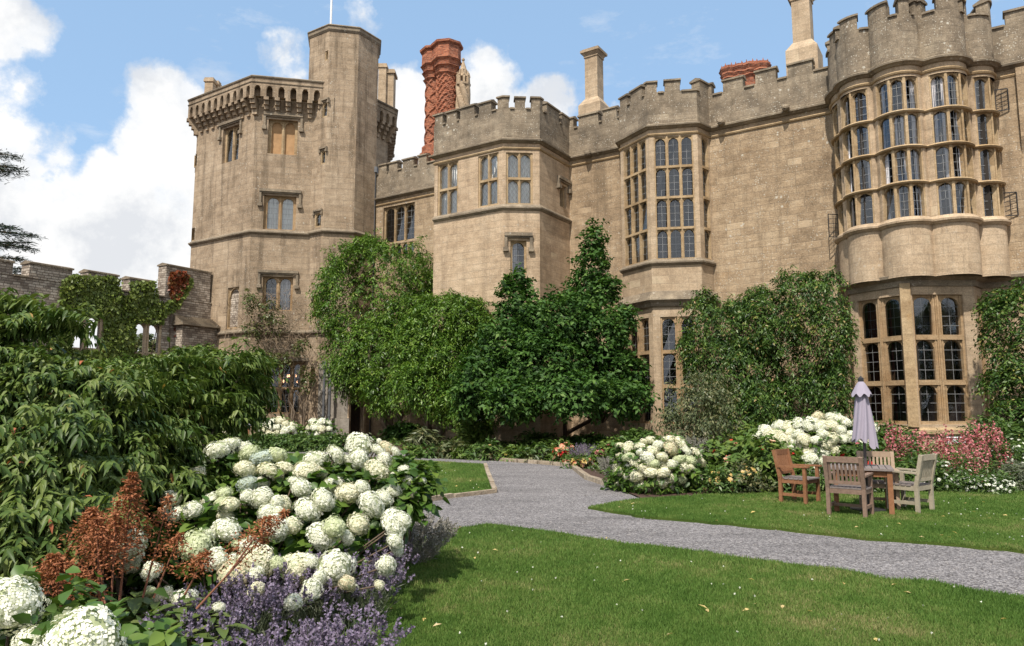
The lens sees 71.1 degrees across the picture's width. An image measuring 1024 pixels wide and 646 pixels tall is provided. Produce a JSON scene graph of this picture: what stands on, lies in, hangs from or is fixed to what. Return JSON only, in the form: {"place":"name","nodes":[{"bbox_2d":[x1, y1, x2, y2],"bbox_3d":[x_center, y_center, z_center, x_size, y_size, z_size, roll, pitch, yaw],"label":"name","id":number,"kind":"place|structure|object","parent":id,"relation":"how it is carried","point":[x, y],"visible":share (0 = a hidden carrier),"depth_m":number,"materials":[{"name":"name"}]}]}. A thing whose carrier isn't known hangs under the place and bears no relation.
{"place":"outdoors","nodes":[
{"label":"outdoors","id":0,"kind":"place"},
{"bbox_2d":[14,439,639,641],"bbox_3d":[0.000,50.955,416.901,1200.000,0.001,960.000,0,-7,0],"label":"ground","id":1,"kind":"structure","parent":0,"point":[202,605],"depth_m":6.58,"materials":[{"name":"brown soil"}]},
{"bbox_2d":[0,148,46,274],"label":"cedar tree","id":2,"kind":"object","parent":1,"relation":"on","point":[4,167],"visible":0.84,"depth_m":45.16,"materials":[{"name":"green plant"}]},
{"bbox_2d":[0,259,220,371],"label":"ruined wall","id":3,"kind":"structure","parent":1,"relation":"on","point":[192,323],"depth_m":40.50,"materials":[{"name":"stone"}]},
{"bbox_2d":[48,273,193,370],"bbox_3d":[-20.797,1.522,38.360,0.596,9.383,8.068,-4,-8,29],"label":"ivy","id":4,"kind":"object","parent":3,"relation":"attached to","point":[119,341],"visible":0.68,"depth_m":38.09,"materials":[{"name":"green plant"}]},
{"bbox_2d":[167,270,189,336],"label":"red ivy","id":5,"kind":"object","parent":3,"relation":"attached to","point":[177,280],"visible":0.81,"depth_m":41.35,"materials":[{"name":"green plant"}]},
{"bbox_2d":[0,287,288,639],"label":"dogwood tree","id":6,"kind":"object","parent":1,"relation":"on","point":[152,426],"visible":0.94,"depth_m":6.34,"materials":[{"name":"green plant"}]},
{"bbox_2d":[70,341,245,435],"bbox_3d":[-16.544,3.214,32.894,10.818,4.843,5.609,0,-7,0],"label":"evergreen shrub","id":7,"kind":"object","parent":1,"relation":"on","point":[134,362],"visible":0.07,"depth_m":33.02,"materials":[{"name":"green plant"}]},
{"bbox_2d":[16,554,399,645],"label":"front ground cover","id":8,"kind":"object","parent":1,"relation":"on","point":[288,632],"visible":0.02,"depth_m":5.73,"materials":[{"name":"green plant"}]},
{"bbox_2d":[32,470,184,642],"bbox_3d":[-2.572,1.514,4.723,1.086,1.086,0.944,0,-7,0],"label":"plume plant","id":9,"kind":"object","parent":8,"relation":"on","point":[93,520],"visible":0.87,"depth_m":4.67,"materials":[{"name":"brown plant"}]},
{"bbox_2d":[127,493,216,633],"bbox_3d":[-2.266,1.618,4.809,0.810,0.912,0.466,-6,-9,44],"label":"plume plant","id":10,"kind":"object","parent":8,"relation":"on","point":[206,553],"visible":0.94,"depth_m":4.82,"materials":[{"name":"brown plant"}]},
{"bbox_2d":[93,432,411,618],"bbox_3d":[-2.440,1.887,6.468,3.182,1.750,3.553,0,-7,0],"label":"hydrangea shrub","id":11,"kind":"object","parent":1,"relation":"on","point":[327,501],"visible":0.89,"depth_m":6.27,"materials":[{"name":"white plant"}]},
{"bbox_2d":[141,507,289,645],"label":"plume plant","id":12,"kind":"object","parent":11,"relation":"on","point":[203,634],"visible":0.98,"depth_m":4.56,"materials":[{"name":"brown plant"}]},
{"bbox_2d":[258,415,304,445],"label":"hydrangea shrub","id":13,"kind":"object","parent":1,"relation":"on","point":[290,427],"visible":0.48,"depth_m":30.94,"materials":[{"name":"white plant"}]},
{"bbox_2d":[197,431,376,452],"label":"hedge","id":14,"kind":"object","parent":1,"relation":"on","point":[309,442],"visible":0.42,"depth_m":27.73,"materials":[{"name":"green plant"}]},
{"bbox_2d":[285,453,490,494],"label":"lawn","id":15,"kind":"structure","parent":0,"point":[446,466],"depth_m":18.24,"materials":[{"name":"green plant"}]},
{"bbox_2d":[0,0,1023,351],"label":"sky","id":16,"kind":"structure","parent":0,"point":[94,94],"materials":[{"name":"blue"}]},
{"bbox_2d":[235,453,1023,645],"bbox_3d":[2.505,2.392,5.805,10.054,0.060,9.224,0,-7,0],"label":"front lawn","id":17,"kind":"structure","parent":0,"point":[545,536],"depth_m":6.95,"materials":[{"name":"green plant"}]},
{"bbox_2d":[0,564,199,645],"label":"hydrangea shrub","id":18,"kind":"object","parent":17,"relation":"on","point":[82,620],"visible":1,"depth_m":3.06,"materials":[{"name":"white plant"}]},
{"bbox_2d":[138,595,251,645],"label":"lavender bush","id":19,"kind":"object","parent":17,"relation":"on","point":[232,620],"visible":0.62,"depth_m":4.53,"materials":[{"name":"purple plant"}]},
{"bbox_2d":[160,576,298,645],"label":"lavender bush","id":20,"kind":"object","parent":17,"relation":"on","point":[270,600],"visible":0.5,"depth_m":4.89,"materials":[{"name":"purple plant"}]},
{"bbox_2d":[195,622,322,645],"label":"lavender bush","id":21,"kind":"object","parent":17,"relation":"on","point":[279,642],"visible":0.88,"depth_m":4.01,"materials":[{"name":"purple plant"}]},
{"bbox_2d":[216,549,353,638],"bbox_3d":[-1.700,2.054,5.380,1.004,0.589,0.930,-6,-9,39],"label":"lavender bush","id":22,"kind":"object","parent":17,"relation":"on","point":[285,594],"visible":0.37,"depth_m":5.20,"materials":[{"name":"purple plant"}]},
{"bbox_2d":[243,613,377,645],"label":"lavender bush","id":23,"kind":"object","parent":17,"relation":"on","point":[321,633],"visible":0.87,"depth_m":4.10,"materials":[{"name":"purple plant"}]},
{"bbox_2d":[270,549,414,628],"bbox_3d":[-1.340,2.098,5.651,1.068,0.560,1.037,5,-8,-37],"label":"lavender bush","id":24,"kind":"object","parent":17,"relation":"on","point":[362,594],"visible":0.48,"depth_m":5.47,"materials":[{"name":"purple plant"}]},
{"bbox_2d":[288,601,415,645],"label":"lavender bush","id":25,"kind":"object","parent":17,"relation":"on","point":[388,640],"visible":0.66,"depth_m":4.42,"materials":[{"name":"purple plant"}]},
{"bbox_2d":[335,533,420,581],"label":"lavender bush","id":26,"kind":"object","parent":17,"relation":"on","point":[371,549],"visible":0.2,"depth_m":6.51,"materials":[{"name":"purple plant"}]},
{"bbox_2d":[366,450,449,582],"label":"hydrangea shrub","id":27,"kind":"object","parent":17,"relation":"on","point":[407,480],"visible":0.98,"depth_m":6.76,"materials":[{"name":"green plant"}]},
{"bbox_2d":[403,510,459,564],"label":"lavender bush","id":28,"kind":"object","parent":17,"relation":"on","point":[435,537],"visible":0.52,"depth_m":7.71,"materials":[{"name":"grey plant"}]},
{"bbox_2d":[287,451,1023,595],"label":"gravel path","id":29,"kind":"structure","parent":0,"point":[549,478],"depth_m":9.67,"materials":[{"name":"grey gravel"}]},
{"bbox_2d":[431,463,496,500],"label":"lawn kerb","id":30,"kind":"structure","parent":29,"relation":"on","point":[470,493],"depth_m":14.02,"materials":[{"name":"stone"}]},
{"bbox_2d":[400,450,607,485],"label":"bed kerb","id":31,"kind":"structure","parent":29,"relation":"on","point":[583,474],"depth_m":21.10,"materials":[{"name":"stone"}]},
{"bbox_2d":[341,436,1015,497],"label":"flower bed soil","id":32,"kind":"structure","parent":0,"point":[597,474],"depth_m":14.52,"materials":[{"name":"brown soil"}]},
{"bbox_2d":[186,24,397,436],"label":"castle tower","id":33,"kind":"structure","parent":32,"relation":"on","point":[284,170],"depth_m":42.96,"materials":[{"name":"stone"}]},
{"bbox_2d":[217,116,242,162],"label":"window","id":34,"kind":"structure","parent":33,"relation":"in","point":[232,135],"depth_m":44.36,"materials":[{"name":"stone"}]},
{"bbox_2d":[227,287,238,328],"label":"window","id":35,"kind":"structure","parent":33,"relation":"in","point":[232,297],"depth_m":42.55,"materials":[{"name":"stone"}]},
{"bbox_2d":[256,269,298,310],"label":"window","id":36,"kind":"structure","parent":33,"relation":"in","point":[270,284],"depth_m":42.29,"materials":[{"name":"grey stone"}]},
{"bbox_2d":[257,188,301,229],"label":"window","id":37,"kind":"structure","parent":33,"relation":"in","point":[279,212],"depth_m":42.77,"materials":[{"name":"grey stone"}]},
{"bbox_2d":[204,262,356,433],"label":"climbing rose","id":38,"kind":"object","parent":33,"relation":"attached to","point":[272,319],"visible":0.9,"depth_m":40.36,"materials":[{"name":"green plant"}]},
{"bbox_2d":[262,111,303,154],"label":"window","id":39,"kind":"structure","parent":33,"relation":"in","point":[282,137],"depth_m":43.35,"materials":[{"name":"stone"}]},
{"bbox_2d":[267,357,308,413],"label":"window","id":40,"kind":"structure","parent":33,"relation":"in","point":[283,386],"depth_m":41.82,"materials":[{"name":"grey glass"}]},
{"bbox_2d":[350,400,359,434],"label":"door","id":41,"kind":"structure","parent":33,"relation":"in","point":[355,410],"depth_m":41.94,"materials":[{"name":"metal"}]},
{"bbox_2d":[302,417,342,438],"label":"hydrangea shrub","id":42,"kind":"object","parent":32,"relation":"on","point":[318,426],"visible":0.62,"depth_m":30.91,"materials":[{"name":"white plant"}]},
{"bbox_2d":[305,228,432,435],"bbox_3d":[-7.268,0.544,37.825,7.746,11.528,7.639,0,-7,0],"label":"wisteria tree","id":43,"kind":"object","parent":32,"relation":"on","point":[345,367],"visible":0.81,"depth_m":37.22,"materials":[{"name":"green plant"}]},
{"bbox_2d":[377,420,421,440],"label":"leafy shrub","id":44,"kind":"object","parent":32,"relation":"on","point":[398,430],"visible":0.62,"depth_m":35.73,"materials":[{"name":"green plant"}]},
{"bbox_2d":[404,423,446,447],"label":"fern","id":45,"kind":"object","parent":32,"relation":"on","point":[419,436],"visible":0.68,"depth_m":28.32,"materials":[{"name":"green plant"}]},
{"bbox_2d":[378,288,501,443],"bbox_3d":[-3.226,2.105,32.836,5.998,7.573,5.816,0,-7,0],"label":"wisteria tree","id":46,"kind":"object","parent":32,"relation":"on","point":[416,369],"visible":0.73,"depth_m":32.05,"materials":[{"name":"green plant"}]},
{"bbox_2d":[450,418,493,445],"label":"leafy shrub","id":47,"kind":"object","parent":32,"relation":"on","point":[470,439],"visible":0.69,"depth_m":29.95,"materials":[{"name":"green plant"}]},
{"bbox_2d":[377,436,595,450],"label":"shade ground cover","id":48,"kind":"object","parent":32,"relation":"on","point":[504,444],"visible":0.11,"depth_m":31.53,"materials":[{"name":"green plant"}]},
{"bbox_2d":[474,435,503,460],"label":"bedding plant","id":49,"kind":"object","parent":32,"relation":"on","point":[488,445],"visible":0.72,"depth_m":23.32,"materials":[{"name":"green plant"}]},
{"bbox_2d":[510,427,559,446],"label":"leafy shrub","id":50,"kind":"object","parent":32,"relation":"on","point":[534,436],"visible":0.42,"depth_m":29.25,"materials":[{"name":"green plant"}]},
{"bbox_2d":[526,439,554,460],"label":"bedding plant","id":51,"kind":"object","parent":32,"relation":"on","point":[543,446],"visible":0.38,"depth_m":22.54,"materials":[{"name":"green plant"}]},
{"bbox_2d":[446,217,660,439],"bbox_3d":[1.460,1.012,33.637,8.514,10.972,17.059,0,-7,0],"label":"magnolia tree","id":52,"kind":"object","parent":32,"relation":"on","point":[574,376],"visible":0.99,"depth_m":28.66,"materials":[{"name":"green plant"}]},
{"bbox_2d":[549,439,579,462],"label":"rose bush","id":53,"kind":"object","parent":32,"relation":"on","point":[559,451],"visible":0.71,"depth_m":21.47,"materials":[{"name":"pink plant"}]},
{"bbox_2d":[560,452,598,468],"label":"begonia plant","id":54,"kind":"object","parent":32,"relation":"on","point":[581,461],"visible":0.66,"depth_m":20.07,"materials":[{"name":"green plant"}]},
{"bbox_2d":[560,431,614,446],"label":"leafy shrub","id":55,"kind":"object","parent":32,"relation":"on","point":[588,439],"visible":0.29,"depth_m":29.00,"materials":[{"name":"green plant"}]},
{"bbox_2d":[587,436,622,465],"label":"peony plant","id":56,"kind":"object","parent":32,"relation":"on","point":[601,450],"visible":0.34,"depth_m":20.17,"materials":[{"name":"green plant"}]},
{"bbox_2d":[611,427,660,442],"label":"leafy shrub","id":57,"kind":"object","parent":32,"relation":"on","point":[633,435],"visible":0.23,"depth_m":25.98,"materials":[{"name":"green plant"}]},
{"bbox_2d":[600,432,712,494],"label":"hydrangea shrub","id":58,"kind":"object","parent":32,"relation":"on","point":[654,460],"visible":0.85,"depth_m":14.28,"materials":[{"name":"white plant"}]},
{"bbox_2d":[369,0,1023,454],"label":"castle range","id":59,"kind":"structure","parent":32,"relation":"on","point":[879,162],"depth_m":31.27,"materials":[{"name":"stone"}]},
{"bbox_2d":[384,203,414,250],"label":"window","id":60,"kind":"structure","parent":59,"relation":"in","point":[399,220],"depth_m":43.82,"materials":[{"name":"stone"}]},
{"bbox_2d":[438,161,457,215],"bbox_3d":[-3.147,-6.717,36.118,1.303,2.709,0.260,-4,-8,33],"label":"window","id":61,"kind":"structure","parent":59,"relation":"in","point":[447,173],"depth_m":36.19,"materials":[{"name":"glass"}]},
{"bbox_2d":[478,152,498,207],"bbox_3d":[-1.072,-6.898,34.789,1.206,2.582,0.262,-4,-8,33],"label":"window","id":62,"kind":"structure","parent":59,"relation":"in","point":[488,164],"depth_m":34.83,"materials":[{"name":"stone"}]},
{"bbox_2d":[503,232,533,275],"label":"window","id":63,"kind":"structure","parent":59,"relation":"in","point":[517,249],"depth_m":33.96,"materials":[{"name":"stone"}]},
{"bbox_2d":[506,153,532,203],"bbox_3d":[0.345,-6.890,34.394,1.279,2.550,0.262,0,-7,-4],"label":"window","id":64,"kind":"structure","parent":59,"relation":"in","point":[519,166],"depth_m":34.42,"materials":[{"name":"glass"}]},
{"bbox_2d":[557,175,571,207],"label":"window","id":65,"kind":"structure","parent":59,"relation":"in","point":[560,178],"depth_m":36.50,"materials":[{"name":"stone"}]},
{"bbox_2d":[623,139,664,265],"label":"window","id":66,"kind":"structure","parent":59,"relation":"in","point":[634,157],"depth_m":33.37,"materials":[{"name":"stone"}]},
{"bbox_2d":[629,318,668,423],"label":"window","id":67,"kind":"structure","parent":59,"relation":"in","point":[640,340],"depth_m":32.50,"materials":[{"name":"glass"}]},
{"bbox_2d":[654,135,695,258],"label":"window","id":68,"kind":"structure","parent":59,"relation":"in","point":[673,168],"depth_m":32.51,"materials":[{"name":"stone"}]},
{"bbox_2d":[660,316,698,423],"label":"window","id":69,"kind":"structure","parent":59,"relation":"in","point":[672,334],"depth_m":31.72,"materials":[{"name":"beige stone"}]},
{"bbox_2d":[684,137,711,259],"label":"window","id":70,"kind":"structure","parent":59,"relation":"in","point":[704,142],"depth_m":32.57,"materials":[{"name":"stone"}]},
{"bbox_2d":[831,96,843,234],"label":"window","id":71,"kind":"structure","parent":59,"relation":"in","point":[836,173],"depth_m":29.07,"materials":[{"name":"stone"}]},
{"bbox_2d":[839,88,877,228],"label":"window","id":72,"kind":"structure","parent":59,"relation":"in","point":[857,133],"depth_m":27.73,"materials":[{"name":"stone"}]},
{"bbox_2d":[859,296,935,423],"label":"window","id":73,"kind":"structure","parent":59,"relation":"in","point":[876,345],"depth_m":26.74,"materials":[{"name":"glass"}]},
{"bbox_2d":[873,76,929,220],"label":"window","id":74,"kind":"structure","parent":59,"relation":"in","point":[901,156],"depth_m":26.59,"materials":[{"name":"stone"}]},
{"bbox_2d":[888,295,970,423],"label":"window","id":75,"kind":"structure","parent":59,"relation":"in","point":[936,339],"depth_m":26.02,"materials":[{"name":"beige stone"}]},
{"bbox_2d":[925,72,977,214],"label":"window","id":76,"kind":"structure","parent":59,"relation":"in","point":[952,145],"depth_m":26.16,"materials":[{"name":"stone"}]},
{"bbox_2d":[952,296,989,423],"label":"window","id":77,"kind":"structure","parent":59,"relation":"in","point":[954,312],"depth_m":26.31,"materials":[{"name":"glass"}]},
{"bbox_2d":[964,74,1005,216],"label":"window","id":78,"kind":"structure","parent":59,"relation":"in","point":[988,146],"depth_m":26.45,"materials":[{"name":"stone"}]},
{"bbox_2d":[649,366,744,452],"bbox_3d":[5.180,2.584,19.907,2.727,2.980,2.508,0,-7,0],"label":"young dogwood","id":79,"kind":"object","parent":32,"relation":"on","point":[700,428],"visible":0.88,"depth_m":19.75,"materials":[{"name":"green plant"}]},
{"bbox_2d":[692,464,749,493],"bbox_3d":[4.157,3.246,14.222,1.191,0.920,1.241,0,-7,0],"label":"alstroemeria","id":80,"kind":"object","parent":32,"relation":"on","point":[718,483],"visible":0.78,"depth_m":14.04,"materials":[{"name":"green plant"}]},
{"bbox_2d":[693,428,783,489],"bbox_3d":[4.944,3.032,15.315,2.082,1.595,2.000,0,-7,0],"label":"dahlia","id":81,"kind":"object","parent":32,"relation":"on","point":[726,453],"visible":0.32,"depth_m":15.16,"materials":[{"name":"green plant"}]},
{"bbox_2d":[715,454,777,493],"bbox_3d":[4.675,3.155,14.285,1.306,1.107,1.184,5,-8,-37],"label":"alstroemeria","id":82,"kind":"object","parent":32,"relation":"on","point":[743,471],"visible":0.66,"depth_m":14.11,"materials":[{"name":"green plant"}]},
{"bbox_2d":[670,264,862,445],"bbox_3d":[9.487,1.414,27.283,5.337,7.328,6.233,3,-7,-26],"label":"wisteria hedge","id":83,"kind":"object","parent":32,"relation":"on","point":[759,348],"visible":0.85,"depth_m":26.52,"materials":[{"name":"green plant"}]},
{"bbox_2d":[740,433,809,492],"bbox_3d":[5.318,3.011,14.663,1.570,1.523,1.415,7,-9,-44],"label":"dahlia","id":84,"kind":"object","parent":32,"relation":"on","point":[763,451],"visible":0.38,"depth_m":14.40,"materials":[{"name":"green plant"}]},
{"bbox_2d":[569,443,1022,494],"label":"bed ground cover","id":85,"kind":"object","parent":32,"relation":"on","point":[643,486],"visible":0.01,"depth_m":14.31,"materials":[{"name":"green plant"}]},
{"bbox_2d":[769,461,825,492],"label":"leafy perennial","id":86,"kind":"object","parent":32,"relation":"on","point":[811,487],"visible":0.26,"depth_m":14.16,"materials":[{"name":"green plant"}]},
{"bbox_2d":[742,409,885,487],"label":"hydrangea shrub","id":87,"kind":"object","parent":32,"relation":"on","point":[815,437],"visible":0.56,"depth_m":15.01,"materials":[{"name":"white plant"}]},
{"bbox_2d":[831,440,906,491],"bbox_3d":[7.220,3.135,14.812,1.576,1.426,1.497,4,-8,-32],"label":"dahlia","id":88,"kind":"object","parent":32,"relation":"on","point":[851,450],"visible":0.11,"depth_m":14.58,"materials":[{"name":"green plant"}]},
{"bbox_2d":[873,416,925,460],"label":"round shrub","id":89,"kind":"object","parent":32,"relation":"on","point":[881,428],"visible":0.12,"depth_m":20.04,"materials":[{"name":"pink plant"}]},
{"bbox_2d":[880,421,943,467],"bbox_3d":[9.072,3.078,16.419,1.704,1.678,1.560,-5,-8,37],"label":"penstemon","id":90,"kind":"object","parent":32,"relation":"on","point":[899,444],"visible":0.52,"depth_m":16.26,"materials":[{"name":"pink plant"}]},
{"bbox_2d":[887,451,957,491],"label":"leafy perennial","id":91,"kind":"object","parent":32,"relation":"on","point":[913,464],"visible":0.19,"depth_m":14.52,"materials":[{"name":"green plant"}]},
{"bbox_2d":[909,454,978,491],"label":"daisy plant","id":92,"kind":"object","parent":32,"relation":"on","point":[952,473],"visible":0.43,"depth_m":14.40,"materials":[{"name":"green plant"}]},
{"bbox_2d":[921,424,983,481],"bbox_3d":[9.774,3.069,15.996,1.499,1.623,1.276,0,-7,0],"label":"penstemon","id":93,"kind":"object","parent":32,"relation":"on","point":[953,442],"visible":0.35,"depth_m":15.86,"materials":[{"name":"pink plant"}]},
{"bbox_2d":[938,441,1007,488],"bbox_3d":[9.568,3.133,15.118,1.455,1.312,1.184,-2,-7,14],"label":"penstemon","id":94,"kind":"object","parent":32,"relation":"on","point":[974,461],"visible":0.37,"depth_m":14.98,"materials":[{"name":"pink plant"}]},
{"bbox_2d":[950,419,1017,476],"bbox_3d":[10.678,3.037,16.230,1.500,1.726,1.325,0,-7,0],"label":"penstemon","id":95,"kind":"object","parent":32,"relation":"on","point":[987,441],"visible":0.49,"depth_m":16.11,"materials":[{"name":"pink plant"}]},
{"bbox_2d":[945,468,1023,494],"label":"daisy plant","id":96,"kind":"object","parent":32,"relation":"on","point":[994,478],"visible":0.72,"depth_m":14.07,"materials":[{"name":"white plant"}]},
{"bbox_2d":[955,413,1023,462],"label":"leafy shrub","id":97,"kind":"object","parent":32,"relation":"on","point":[1011,430],"visible":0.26,"depth_m":19.53,"materials":[{"name":"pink plant"}]},
{"bbox_2d":[969,277,1023,455],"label":"wall creeper","id":98,"kind":"object","parent":32,"relation":"on","point":[1001,307],"depth_m":23.35,"materials":[{"name":"green plant"}]},
{"bbox_2d":[984,434,1023,476],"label":"daisy plant","id":99,"kind":"object","parent":32,"relation":"on","point":[1019,451],"visible":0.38,"depth_m":16.17,"materials":[{"name":"green plant"}]},
{"bbox_2d":[986,456,1023,490],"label":"leafy perennial","id":100,"kind":"object","parent":32,"relation":"on","point":[1019,469],"visible":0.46,"depth_m":14.81,"materials":[{"name":"green plant"}]},
{"bbox_2d":[588,492,1023,553],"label":"lawn","id":101,"kind":"structure","parent":0,"point":[839,535],"depth_m":9.89,"materials":[{"name":"green plant"}]},
{"bbox_2d":[772,448,821,503],"bbox_3d":[5.085,2.723,12.768,0.610,0.926,0.649,7,-9,-44],"label":"garden chair","id":102,"kind":"object","parent":101,"relation":"on","point":[784,464],"visible":0.97,"depth_m":12.72,"materials":[{"name":"orange wood"}]},
{"bbox_2d":[822,455,874,517],"bbox_3d":[5.273,2.540,11.223,0.610,0.926,0.649,-5,-9,38],"label":"garden chair","id":103,"kind":"object","parent":101,"relation":"on","point":[861,487],"visible":0.96,"depth_m":11.10,"materials":[{"name":"brown wood"}]},
{"bbox_2d":[830,463,894,514],"bbox_3d":[5.720,2.703,11.714,0.910,0.717,0.920,-3,-7,24],"label":"garden table","id":104,"kind":"object","parent":101,"relation":"on","point":[884,471],"visible":0.48,"depth_m":11.30,"materials":[{"name":"orange wood"}]},
{"bbox_2d":[850,376,886,511],"bbox_3d":[5.800,1.985,11.799,0.540,2.224,0.540,0,-7,0],"label":"parasol","id":105,"kind":"object","parent":101,"relation":"on","point":[864,430],"visible":0.98,"depth_m":11.75,"materials":[{"name":"fabric"}]},
{"bbox_2d":[856,451,900,509],"bbox_3d":[6.159,2.639,12.063,0.610,0.926,0.649,-3,-7,22],"label":"garden chair","id":106,"kind":"object","parent":101,"relation":"on","point":[890,458],"visible":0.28,"depth_m":12.21,"materials":[{"name":"brown wood"}]},
{"bbox_2d":[885,453,937,513],"bbox_3d":[6.526,2.600,11.731,0.610,0.926,0.649,5,-9,-38],"label":"garden chair","id":107,"kind":"object","parent":101,"relation":"on","point":[925,467],"visible":0.88,"depth_m":11.60,"materials":[{"name":"beige wood"}]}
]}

